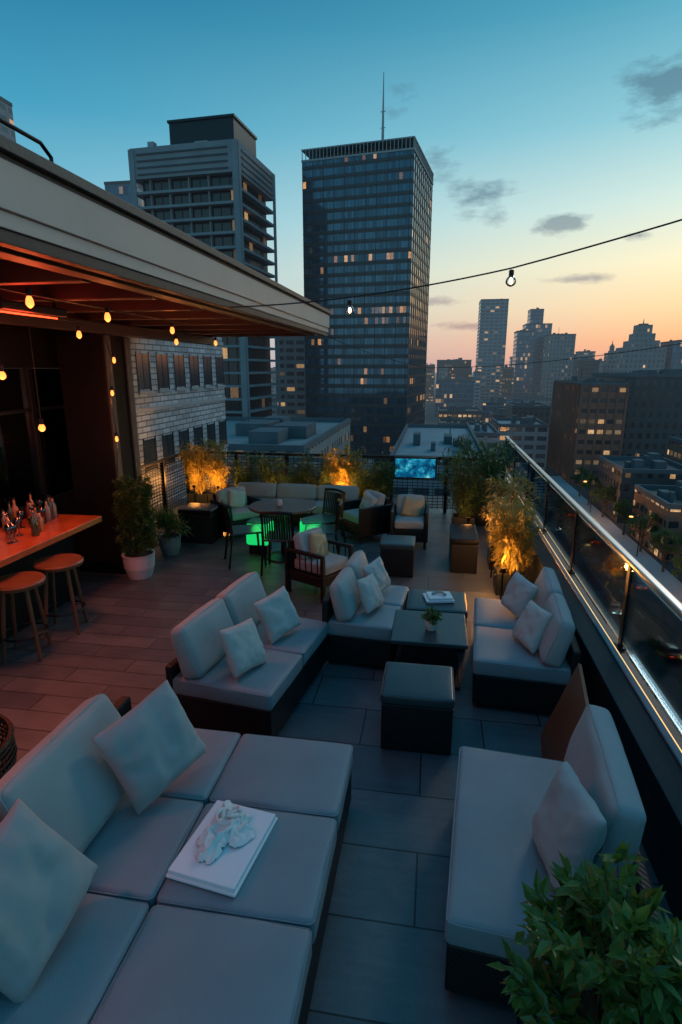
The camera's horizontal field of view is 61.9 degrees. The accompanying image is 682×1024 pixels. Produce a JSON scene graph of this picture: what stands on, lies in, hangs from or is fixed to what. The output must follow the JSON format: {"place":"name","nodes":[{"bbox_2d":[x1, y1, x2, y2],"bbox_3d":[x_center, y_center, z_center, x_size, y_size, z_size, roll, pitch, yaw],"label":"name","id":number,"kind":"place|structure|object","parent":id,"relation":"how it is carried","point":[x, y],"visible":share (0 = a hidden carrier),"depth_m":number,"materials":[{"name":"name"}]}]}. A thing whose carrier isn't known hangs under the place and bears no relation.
{"place":"outdoors","nodes":[
{"label":"outdoors","id":0,"kind":"place"},
{"bbox_2d":[0,96,15,141],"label":"apartment block","id":1,"kind":"structure","parent":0,"point":[6,112],"depth_m":181.51,"materials":[{"name":"grey concrete"}]},
{"bbox_2d":[104,180,143,206],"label":"apartment block","id":2,"kind":"structure","parent":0,"point":[121,190],"depth_m":254.28,"materials":[{"name":"blue glass"}]},
{"bbox_2d":[128,113,280,416],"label":"residential tower","id":3,"kind":"structure","parent":0,"point":[209,181],"depth_m":173.28,"materials":[{"name":"concrete"}]},
{"bbox_2d":[226,401,350,458],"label":"flat roofed building","id":4,"kind":"structure","parent":0,"point":[283,434],"depth_m":116.34,"materials":[{"name":"concrete"}]},
{"bbox_2d":[275,336,305,417],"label":"apartment block","id":5,"kind":"structure","parent":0,"point":[292,371],"depth_m":249.82,"materials":[{"name":"grey concrete"}]},
{"bbox_2d":[228,447,373,493],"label":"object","id":6,"kind":"structure","parent":0,"point":[369,460],"depth_m":80.60,"materials":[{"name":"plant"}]},
{"bbox_2d":[0,0,681,372],"label":"sky","id":7,"kind":"structure","parent":0,"point":[543,129],"materials":[{"name":"blue"}]},
{"bbox_2d":[207,488,485,508],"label":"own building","id":8,"kind":"structure","parent":0,"point":[451,501],"depth_m":11.55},
{"bbox_2d":[0,499,673,1023],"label":"deck floor","id":9,"kind":"structure","parent":8,"relation":"on","point":[382,953],"depth_m":4.08,"materials":[{"name":"grey tile"}]},
{"bbox_2d":[0,714,16,778],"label":"wicker chair","id":10,"kind":"object","parent":9,"relation":"on","point":[8,751],"visible":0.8,"depth_m":2.93,"materials":[{"name":"wicker"}]},
{"bbox_2d":[0,571,52,664],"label":"bar stool","id":11,"kind":"object","parent":9,"relation":"on","point":[25,582],"visible":1,"depth_m":4.95,"materials":[{"name":"brown wood"}]},
{"bbox_2d":[0,324,89,568],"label":"glazed bar wall","id":12,"kind":"structure","parent":9,"relation":"on","point":[34,460],"depth_m":6.41,"materials":[{"name":"black glass"}]},
{"bbox_2d":[0,369,38,512],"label":"window","id":13,"kind":"structure","parent":12,"relation":"in","point":[18,477],"depth_m":6.19,"materials":[{"name":"black glass"}]},
{"bbox_2d":[31,369,72,495],"bbox_3d":[-3.395,-1.010,7.042,0.010,1.480,1.120,2,14,9],"label":"window","id":14,"kind":"structure","parent":12,"relation":"in","point":[54,440],"depth_m":6.80,"materials":[{"name":"black glass"}]},
{"bbox_2d":[0,134,330,344],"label":"bar canopy","id":15,"kind":"object","parent":12,"relation":"on","point":[66,235],"visible":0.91,"depth_m":3.66,"materials":[{"name":"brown wood"}]},
{"bbox_2d":[0,292,66,318],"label":"patio heater","id":16,"kind":"object","parent":15,"relation":"attached to","point":[19,308],"visible":0.99,"depth_m":4.05,"materials":[{"name":"black metal"}]},
{"bbox_2d":[0,287,188,333],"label":"string light","id":17,"kind":"object","parent":15,"relation":"hanging from","point":[29,301],"visible":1,"depth_m":4.01,"materials":[{"name":"yellow glass"}]},
{"bbox_2d":[0,312,240,345],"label":"string light","id":18,"kind":"object","parent":15,"relation":"hanging from","point":[78,334],"visible":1,"depth_m":5.52,"materials":[{"name":"black rubber"}]},
{"bbox_2d":[229,219,681,314],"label":"string light","id":19,"kind":"object","parent":15,"relation":"hanging from","point":[511,272],"visible":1,"depth_m":4.11,"materials":[{"name":"black rubber"}]},
{"bbox_2d":[0,513,101,643],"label":"bar counter","id":20,"kind":"object","parent":9,"relation":"on","point":[26,551],"visible":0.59,"depth_m":5.69,"materials":[{"name":"orange wood"}]},
{"bbox_2d":[33,553,87,637],"bbox_3d":[-2.704,0.810,5.531,0.444,0.717,0.444,-3,14,-10],"label":"bar stool","id":21,"kind":"object","parent":9,"relation":"on","point":[53,564],"visible":0.98,"depth_m":5.44,"materials":[{"name":"brown wood"}]},
{"bbox_2d":[55,334,143,573],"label":"canopy column","id":22,"kind":"structure","parent":9,"relation":"on","point":[84,361],"depth_m":6.83,"materials":[{"name":"black paint"}]},
{"bbox_2d":[110,473,158,579],"bbox_3d":[-2.488,0.174,6.886,0.544,1.280,0.560,2,14,9],"label":"potted shrub","id":23,"kind":"object","parent":9,"relation":"on","point":[132,509],"visible":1,"depth_m":6.80,"materials":[{"name":"green plant"}]},
{"bbox_2d":[141,452,190,518],"bbox_3d":[-3.045,-0.416,9.788,0.070,1.000,2.010,2,14,9],"label":"fence","id":24,"kind":"object","parent":9,"relation":"on","point":[163,484],"visible":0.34,"depth_m":9.82,"materials":[{"name":"black metal"}]},
{"bbox_2d":[152,505,190,555],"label":"potted plant","id":25,"kind":"object","parent":9,"relation":"on","point":[169,540],"visible":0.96,"depth_m":7.75,"materials":[{"name":"green plant"}]},
{"bbox_2d":[0,694,352,1023],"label":"sectional sofa","id":26,"kind":"object","parent":9,"relation":"on","point":[144,940],"visible":0.75,"depth_m":2.35,"materials":[{"name":"grey fabric"}]},
{"bbox_2d":[0,798,97,1002],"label":"throw pillow","id":27,"kind":"object","parent":26,"relation":"on","point":[47,872],"visible":0.99,"depth_m":2.02,"materials":[{"name":"fabric"}]},
{"bbox_2d":[91,680,206,815],"bbox_3d":[-0.933,1.159,2.832,0.188,0.446,0.446,-17,13,43],"label":"throw pillow","id":28,"kind":"object","parent":26,"relation":"on","point":[151,747],"visible":1,"depth_m":2.75,"materials":[{"name":"fabric"}]},
{"bbox_2d":[166,800,277,897],"bbox_3d":[-0.518,1.482,2.543,0.324,0.037,0.434,4,15,17],"label":"large book","id":29,"kind":"object","parent":26,"relation":"on","point":[226,872],"visible":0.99,"depth_m":2.43,"materials":[{"name":"white paper"}]},
{"bbox_2d":[195,800,255,863],"bbox_3d":[-0.506,1.417,2.558,0.240,0.071,0.360,5,15,19],"label":"knotted cloth","id":30,"kind":"object","parent":29,"relation":"on","point":[231,827],"visible":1,"depth_m":2.53,"materials":[{"name":"white fabric"}]},
{"bbox_2d":[178,503,222,543],"bbox_3d":[-2.094,0.159,8.520,0.526,0.507,0.456,2,14,9],"label":"wicker box","id":31,"kind":"object","parent":9,"relation":"on","point":[204,523],"visible":0.89,"depth_m":8.32,"materials":[{"name":"black wicker"}]},
{"bbox_2d":[177,438,216,503],"bbox_3d":[-2.611,-0.718,10.479,0.774,1.245,0.807,2,14,9],"label":"bamboo plant","id":32,"kind":"object","parent":31,"relation":"on","point":[196,477],"visible":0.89,"depth_m":10.38,"materials":[{"name":"green plant"}]},
{"bbox_2d":[191,438,233,502],"bbox_3d":[-2.276,-0.721,10.426,0.841,1.278,0.856,2,14,9],"label":"bamboo plant","id":33,"kind":"object","parent":9,"relation":"on","point":[216,475],"visible":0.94,"depth_m":10.29,"materials":[{"name":"green plant"}]},
{"bbox_2d":[210,486,263,537],"bbox_3d":[-1.599,-0.008,8.786,0.620,0.700,0.600,-12,18,-39],"label":"armchair","id":34,"kind":"object","parent":9,"relation":"on","point":[238,501],"visible":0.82,"depth_m":8.69,"materials":[{"name":"grey fabric"}]},
{"bbox_2d":[221,500,266,568],"bbox_3d":[-1.286,0.260,7.460,0.526,0.837,0.451,-5,15,-18],"label":"dining chair","id":35,"kind":"object","parent":9,"relation":"on","point":[237,530],"visible":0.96,"depth_m":7.36,"materials":[{"name":"black metal"}]},
{"bbox_2d":[226,448,263,486],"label":"bamboo plant","id":36,"kind":"object","parent":9,"relation":"on","point":[246,477],"visible":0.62,"depth_m":10.27,"materials":[{"name":"green plant"}]},
{"bbox_2d":[165,572,327,736],"bbox_3d":[-0.662,1.048,4.413,0.798,0.800,1.225,4,15,17],"label":"two seat sofa","id":37,"kind":"object","parent":9,"relation":"on","point":[210,692],"visible":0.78,"depth_m":3.99,"materials":[{"name":"grey fabric"}]},
{"bbox_2d":[219,617,265,678],"bbox_3d":[-0.692,0.954,4.017,0.146,0.340,0.340,-22,-5,32],"label":"throw pillow","id":38,"kind":"object","parent":37,"relation":"on","point":[242,643],"visible":1,"depth_m":3.94,"materials":[{"name":"fabric"}]},
{"bbox_2d":[253,586,300,644],"bbox_3d":[-0.504,0.815,4.525,0.147,0.349,0.349,-20,5,43],"label":"throw pillow","id":39,"kind":"object","parent":37,"relation":"on","point":[277,614],"visible":1,"depth_m":4.45,"materials":[{"name":"fabric"}]},
{"bbox_2d":[246,517,273,553],"bbox_3d":[-1.127,0.333,7.946,0.325,0.452,0.325,2,14,9],"label":"glowing stool","id":40,"kind":"object","parent":9,"relation":"on","point":[251,539],"visible":0.59,"depth_m":7.82,"materials":[{"name":"green plastic"}]},
{"bbox_2d":[252,449,286,484],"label":"bamboo plant","id":41,"kind":"object","parent":9,"relation":"on","point":[267,478],"visible":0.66,"depth_m":10.10,"materials":[{"name":"green plant"}]},
{"bbox_2d":[260,511,299,575],"bbox_3d":[-0.756,0.339,7.146,0.451,0.837,0.526,1,14,5],"label":"dining chair","id":42,"kind":"object","parent":9,"relation":"on","point":[271,535],"visible":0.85,"depth_m":6.91,"materials":[{"name":"metal"}]},
{"bbox_2d":[249,498,316,562],"bbox_3d":[-0.775,0.262,7.660,0.900,0.730,0.900,2,14,9],"label":"dining table","id":43,"kind":"object","parent":9,"relation":"on","point":[294,506],"visible":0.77,"depth_m":7.58,"materials":[{"name":"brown wood"}]},
{"bbox_2d":[275,451,315,483],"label":"bamboo plant","id":44,"kind":"object","parent":9,"relation":"on","point":[290,478],"visible":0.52,"depth_m":10.05,"materials":[{"name":"green plant"}]},
{"bbox_2d":[237,482,359,524],"bbox_3d":[-0.772,-0.140,9.502,2.102,0.605,0.659,2,14,9],"label":"long sofa","id":45,"kind":"object","parent":9,"relation":"on","point":[310,492],"visible":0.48,"depth_m":9.54,"materials":[{"name":"grey fabric"}]},
{"bbox_2d":[284,527,352,602],"bbox_3d":[-0.249,0.569,6.510,0.560,0.700,0.560,11,18,36],"label":"armchair","id":46,"kind":"object","parent":9,"relation":"on","point":[311,559],"visible":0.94,"depth_m":6.39,"materials":[{"name":"brown wood"}]},
{"bbox_2d":[296,447,341,487],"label":"bamboo plant","id":47,"kind":"object","parent":9,"relation":"on","point":[324,477],"visible":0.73,"depth_m":10.02,"materials":[{"name":"green plant"}]},
{"bbox_2d":[305,498,342,554],"bbox_3d":[-0.239,0.255,7.479,0.526,0.837,0.451,0,14,-1],"label":"dining chair","id":48,"kind":"object","parent":9,"relation":"on","point":[329,529],"visible":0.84,"depth_m":7.37,"materials":[{"name":"black metal"}]},
{"bbox_2d":[304,488,346,547],"bbox_3d":[-0.237,0.114,8.036,0.451,0.837,0.526,13,19,43],"label":"dining chair","id":49,"kind":"object","parent":9,"relation":"on","point":[322,518],"visible":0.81,"depth_m":8.09,"materials":[{"name":"black metal"}]},
{"bbox_2d":[320,439,365,485],"bbox_3d":[0.001,-0.638,9.976,0.797,1.338,0.785,-14,20,-43],"label":"bamboo plant","id":50,"kind":"object","parent":9,"relation":"on","point":[342,476],"visible":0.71,"depth_m":9.87,"materials":[{"name":"green plant"}]},
{"bbox_2d":[187,451,505,512],"bbox_3d":[-0.043,-0.551,10.320,5.810,1.000,0.070,2,14,9],"label":"fence","id":51,"kind":"object","parent":9,"relation":"on","point":[444,504],"visible":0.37,"depth_m":10.13,"materials":[{"name":"black metal"}]},
{"bbox_2d":[393,456,436,479],"bbox_3d":[1.293,-0.775,9.900,0.740,0.380,0.184,2,14,9],"label":"outdoor screen","id":52,"kind":"object","parent":51,"relation":"attached to","point":[419,467],"visible":0.9,"depth_m":9.81,"materials":[{"name":"blue glass"}]},
{"bbox_2d":[322,550,408,669],"bbox_3d":[0.258,0.860,5.243,0.620,0.758,1.008,4,15,14],"label":"two seat sofa","id":53,"kind":"object","parent":9,"relation":"on","point":[357,634],"visible":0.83,"depth_m":4.84,"materials":[{"name":"grey fabric"}]},
{"bbox_2d":[356,573,383,613],"bbox_3d":[0.258,0.712,5.008,0.131,0.301,0.301,-20,-3,30],"label":"throw pillow","id":54,"kind":"object","parent":53,"relation":"on","point":[371,596],"visible":1,"depth_m":4.91,"materials":[{"name":"fabric"}]},
{"bbox_2d":[362,556,390,590],"bbox_3d":[0.335,0.606,5.344,0.130,0.301,0.301,-14,8,39],"label":"throw pillow","id":55,"kind":"object","parent":53,"relation":"on","point":[376,567],"visible":0.77,"depth_m":5.30,"materials":[{"name":"fabric"}]},
{"bbox_2d":[339,489,391,543],"bbox_3d":[0.361,0.045,8.574,0.580,0.701,0.580,-9,17,-32],"label":"armchair","id":56,"kind":"object","parent":9,"relation":"on","point":[367,514],"visible":0.98,"depth_m":8.41,"materials":[{"name":"black wicker"}]},
{"bbox_2d":[347,452,384,498],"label":"bamboo plant","id":57,"kind":"object","parent":9,"relation":"on","point":[363,483],"visible":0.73,"depth_m":9.81,"materials":[{"name":"green plant"}]},
{"bbox_2d":[366,451,402,504],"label":"bamboo plant","id":58,"kind":"object","parent":9,"relation":"on","point":[382,484],"visible":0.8,"depth_m":9.80,"materials":[{"name":"green plant"}]},
{"bbox_2d":[380,535,415,577],"bbox_3d":[0.715,0.546,7.157,0.426,0.427,0.426,2,14,9],"label":"ottoman","id":59,"kind":"object","parent":9,"relation":"on","point":[397,554],"visible":0.99,"depth_m":6.97,"materials":[{"name":"black wicker"}]},
{"bbox_2d":[389,494,428,549],"bbox_3d":[1.000,0.121,8.277,0.540,0.700,0.580,2,14,9],"label":"armchair","id":60,"kind":"object","parent":9,"relation":"on","point":[409,514],"visible":1,"depth_m":8.12,"materials":[{"name":"grey fabric"}]},
{"bbox_2d":[381,661,454,755],"bbox_3d":[0.533,1.354,3.969,0.486,0.426,0.456,2,14,9],"label":"ottoman","id":61,"kind":"object","parent":9,"relation":"on","point":[418,703],"visible":1,"depth_m":3.78,"materials":[{"name":"black wicker"}]},
{"bbox_2d":[391,609,467,690],"bbox_3d":[0.735,1.152,4.778,0.600,0.420,0.600,2,14,9],"label":"coffee table","id":62,"kind":"object","parent":9,"relation":"on","point":[420,643],"visible":0.81,"depth_m":4.57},
{"bbox_2d":[418,604,443,630],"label":"potted plant","id":63,"kind":"object","parent":62,"relation":"on","point":[432,620],"visible":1,"depth_m":4.63,"materials":[{"name":"green plant"}]},
{"bbox_2d":[407,589,467,651],"bbox_3d":[0.899,1.011,5.362,0.546,0.406,0.486,2,14,9],"label":"ottoman","id":64,"kind":"object","parent":9,"relation":"on","point":[416,601],"visible":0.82,"depth_m":5.20,"materials":[{"name":"grey fabric"}]},
{"bbox_2d":[449,524,478,573],"bbox_3d":[1.590,0.465,7.417,0.346,0.456,0.726,2,14,9],"label":"wicker box","id":65,"kind":"object","parent":9,"relation":"on","point":[463,547],"visible":1,"depth_m":7.10,"materials":[{"name":"brown wicker"}]},
{"bbox_2d":[436,446,501,524],"bbox_3d":[1.936,-0.338,8.781,1.023,1.342,0.817,2,14,9],"label":"bamboo plant","id":66,"kind":"object","parent":9,"relation":"on","point":[464,497],"visible":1,"depth_m":8.71,"materials":[{"name":"green plant"}]},
{"bbox_2d":[446,432,518,526],"bbox_3d":[2.247,-0.552,9.259,1.116,1.523,1.174,14,20,43],"label":"bamboo plant","id":67,"kind":"object","parent":9,"relation":"on","point":[479,521],"visible":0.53,"depth_m":9.10,"materials":[{"name":"green plant"}]},
{"bbox_2d":[479,464,545,569],"bbox_3d":[2.056,0.060,7.208,0.936,1.343,0.776,-13,19,-41],"label":"bamboo plant","id":68,"kind":"object","parent":9,"relation":"on","point":[506,488],"visible":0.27,"depth_m":7.16,"materials":[{"name":"green plant"}]},
{"bbox_2d":[480,494,551,595],"bbox_3d":[1.941,0.361,6.402,0.811,1.156,0.995,2,14,9],"label":"bamboo plant","id":69,"kind":"object","parent":9,"relation":"on","point":[513,536],"visible":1,"depth_m":6.36,"materials":[{"name":"green plant"}]},
{"bbox_2d":[472,567,580,712],"bbox_3d":[1.476,0.985,4.706,0.739,0.778,1.245,3,15,13],"label":"two seat sofa","id":70,"kind":"object","parent":9,"relation":"on","point":[510,670],"visible":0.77,"depth_m":4.21,"materials":[{"name":"grey fabric"}]},
{"bbox_2d":[501,571,538,618],"bbox_3d":[1.538,0.724,4.920,0.143,0.330,0.330,16,14,-22],"label":"throw pillow","id":71,"kind":"object","parent":70,"relation":"on","point":[520,592],"visible":0.9,"depth_m":4.85,"materials":[{"name":"fabric"}]},
{"bbox_2d":[513,600,551,653],"bbox_3d":[1.466,0.875,4.365,0.143,0.330,0.330,22,6,-12],"label":"throw pillow","id":72,"kind":"object","parent":70,"relation":"on","point":[534,619],"visible":0.92,"depth_m":4.28,"materials":[{"name":"fabric"}]},
{"bbox_2d":[444,704,662,1008],"bbox_3d":[0.917,1.486,2.647,0.778,0.820,1.120,4,15,14],"label":"lounge sofa","id":73,"kind":"object","parent":9,"relation":"on","point":[495,859],"visible":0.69,"depth_m":2.46,"materials":[{"name":"grey fabric"}]},
{"bbox_2d":[532,760,606,891],"bbox_3d":[0.955,1.340,2.405,0.165,0.398,0.398,18,10,-3],"label":"throw pillow","id":74,"kind":"object","parent":73,"relation":"on","point":[569,821],"visible":0.84,"depth_m":2.33,"materials":[{"name":"fabric"}]},
{"bbox_2d":[541,663,588,761],"bbox_3d":[1.395,1.374,3.557,0.212,0.595,0.720,4,15,17],"label":"wooden board","id":75,"kind":"object","parent":9,"relation":"on","point":[563,721],"visible":0.51,"depth_m":3.62,"materials":[{"name":"brown wood"}]},
{"bbox_2d":[486,840,681,1023],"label":"potted shrub","id":76,"kind":"object","parent":9,"relation":"on","point":[629,971],"visible":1,"depth_m":1.76,"materials":[{"name":"green plant"}]},
{"bbox_2d":[490,472,681,920],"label":"parapet wall","id":77,"kind":"structure","parent":8,"relation":"on","point":[617,688],"depth_m":3.42,"materials":[{"name":"concrete"}]},
{"bbox_2d":[504,436,681,732],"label":"glass railing","id":78,"kind":"object","parent":77,"relation":"on","point":[601,569],"visible":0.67,"depth_m":4.36,"materials":[{"name":"glass"}]},
{"bbox_2d":[301,72,433,471],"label":"office tower","id":79,"kind":"structure","parent":0,"point":[367,212],"depth_m":201.88,"materials":[{"name":"glass"}]},
{"bbox_2d":[389,409,485,496],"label":"flat roofed building","id":80,"kind":"structure","parent":0,"point":[424,440],"depth_m":141.83,"materials":[{"name":"grey concrete"}]},
{"bbox_2d":[374,373,681,582],"bbox_3d":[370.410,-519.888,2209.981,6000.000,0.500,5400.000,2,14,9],"label":"ground","id":81,"kind":"structure","parent":0,"point":[431,418],"depth_m":184.26,"materials":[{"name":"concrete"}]},
{"bbox_2d":[102,334,228,511],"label":"brick building","id":82,"kind":"structure","parent":81,"relation":"on","point":[179,394],"depth_m":11.07,"materials":[{"name":"brick"}]},
{"bbox_2d":[135,351,153,394],"bbox_3d":[-3.394,-2.402,9.830,0.038,0.710,0.500,2,14,9],"label":"window","id":83,"kind":"structure","parent":82,"relation":"in","point":[142,360],"depth_m":9.81,"materials":[{"name":"glass"}]},
{"bbox_2d":[143,436,159,475],"bbox_3d":[-3.394,-1.002,10.185,0.038,0.660,0.500,2,14,9],"label":"window","id":84,"kind":"structure","parent":82,"relation":"in","point":[149,446],"depth_m":10.16,"materials":[{"name":"glass"}]},
{"bbox_2d":[155,352,171,392],"bbox_3d":[-3.278,-2.577,10.518,0.038,0.710,0.500,2,14,9],"label":"window","id":85,"kind":"structure","parent":82,"relation":"in","point":[162,365],"depth_m":10.51,"materials":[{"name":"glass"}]},
{"bbox_2d":[173,353,187,390],"bbox_3d":[-3.162,-2.752,11.207,0.038,0.710,0.500,2,14,9],"label":"window","id":86,"kind":"structure","parent":82,"relation":"in","point":[179,363],"depth_m":11.20,"materials":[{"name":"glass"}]},
{"bbox_2d":[436,358,471,378],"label":"city block","id":87,"kind":"structure","parent":81,"relation":"on","point":[464,372],"depth_m":610.11,"materials":[{"name":"brick"}]},
{"bbox_2d":[435,379,474,416],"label":"city block","id":88,"kind":"structure","parent":81,"relation":"on","point":[458,392],"depth_m":453.30,"materials":[{"name":"blue glass"}]},
{"bbox_2d":[438,406,482,423],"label":"city block","id":89,"kind":"structure","parent":81,"relation":"on","point":[460,412],"depth_m":334.81,"materials":[{"name":"grey concrete"}]},
{"bbox_2d":[466,419,499,457],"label":"city block","id":90,"kind":"structure","parent":81,"relation":"on","point":[482,430],"depth_m":195.56,"materials":[{"name":"grey concrete"}]},
{"bbox_2d":[475,299,508,398],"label":"skyscraper","id":91,"kind":"structure","parent":81,"relation":"on","point":[492,331],"depth_m":560.54,"materials":[{"name":"grey concrete"}]},
{"bbox_2d":[479,397,524,421],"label":"city block","id":92,"kind":"structure","parent":81,"relation":"on","point":[486,406],"depth_m":368.00,"materials":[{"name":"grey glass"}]},
{"bbox_2d":[499,365,513,396],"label":"building","id":93,"kind":"structure","parent":81,"relation":"on","point":[506,382],"depth_m":529.13,"materials":[{"name":"grey brick"}]},
{"bbox_2d":[492,409,549,471],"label":"city block","id":94,"kind":"structure","parent":81,"relation":"on","point":[527,435],"depth_m":213.84,"materials":[{"name":"grey concrete"}]},
{"bbox_2d":[512,328,534,395],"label":"skyscraper","id":95,"kind":"structure","parent":81,"relation":"on","point":[523,346],"depth_m":551.06,"materials":[{"name":"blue glass"}]},
{"bbox_2d":[505,394,550,423],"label":"city block","id":96,"kind":"structure","parent":81,"relation":"on","point":[540,411],"depth_m":281.83,"materials":[{"name":"concrete"}]},
{"bbox_2d":[522,322,552,395],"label":"skyscraper","id":97,"kind":"structure","parent":81,"relation":"on","point":[542,330],"depth_m":555.18,"materials":[{"name":"grey glass"}]},
{"bbox_2d":[540,333,575,397],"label":"skyscraper","id":98,"kind":"structure","parent":81,"relation":"on","point":[559,346],"depth_m":517.98,"materials":[{"name":"stone"}]},
{"bbox_2d":[573,356,599,379],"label":"building","id":99,"kind":"structure","parent":81,"relation":"on","point":[586,366],"depth_m":478.72,"materials":[{"name":"brick"}]},
{"bbox_2d":[546,370,629,484],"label":"brown apartment block","id":100,"kind":"structure","parent":81,"relation":"on","point":[587,421],"depth_m":189.58,"materials":[{"name":"brick"}]},
{"bbox_2d":[591,358,681,457],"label":"brown apartment block","id":101,"kind":"structure","parent":81,"relation":"on","point":[653,421],"depth_m":189.75,"materials":[{"name":"brick"}]},
{"bbox_2d":[613,321,666,372],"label":"building","id":102,"kind":"structure","parent":81,"relation":"on","point":[642,336],"depth_m":407.50,"materials":[{"name":"stone"}]},
{"bbox_2d":[660,340,681,368],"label":"building","id":103,"kind":"structure","parent":81,"relation":"on","point":[674,354],"depth_m":403.70,"materials":[{"name":"grey glass"}]},
{"bbox_2d":[667,436,681,463],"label":"city block","id":104,"kind":"structure","parent":81,"relation":"on","point":[674,452],"depth_m":162.50,"materials":[{"name":"grey concrete"}]},
{"bbox_2d":[550,476,681,602],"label":"pavement","id":105,"kind":"structure","parent":0,"point":[670,582],"depth_m":127.49,"materials":[{"name":"concrete"}]},
{"bbox_2d":[624,512,659,551],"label":"street tree","id":106,"kind":"object","parent":105,"relation":"on","point":[634,520],"visible":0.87,"depth_m":120.25,"materials":[{"name":"green plant"}]},
{"bbox_2d":[647,527,681,571],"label":"street tree","id":107,"kind":"object","parent":105,"relation":"on","point":[657,537],"visible":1,"depth_m":108.41,"materials":[{"name":"green plant"}]},
{"bbox_2d":[594,451,681,523],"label":"building","id":108,"kind":"structure","parent":0,"point":[623,475],"depth_m":145.62,"materials":[{"name":"concrete"}]},
{"bbox_2d":[630,480,681,561],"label":"building","id":109,"kind":"structure","parent":0,"point":[664,502],"depth_m":121.63,"materials":[{"name":"grey concrete"}]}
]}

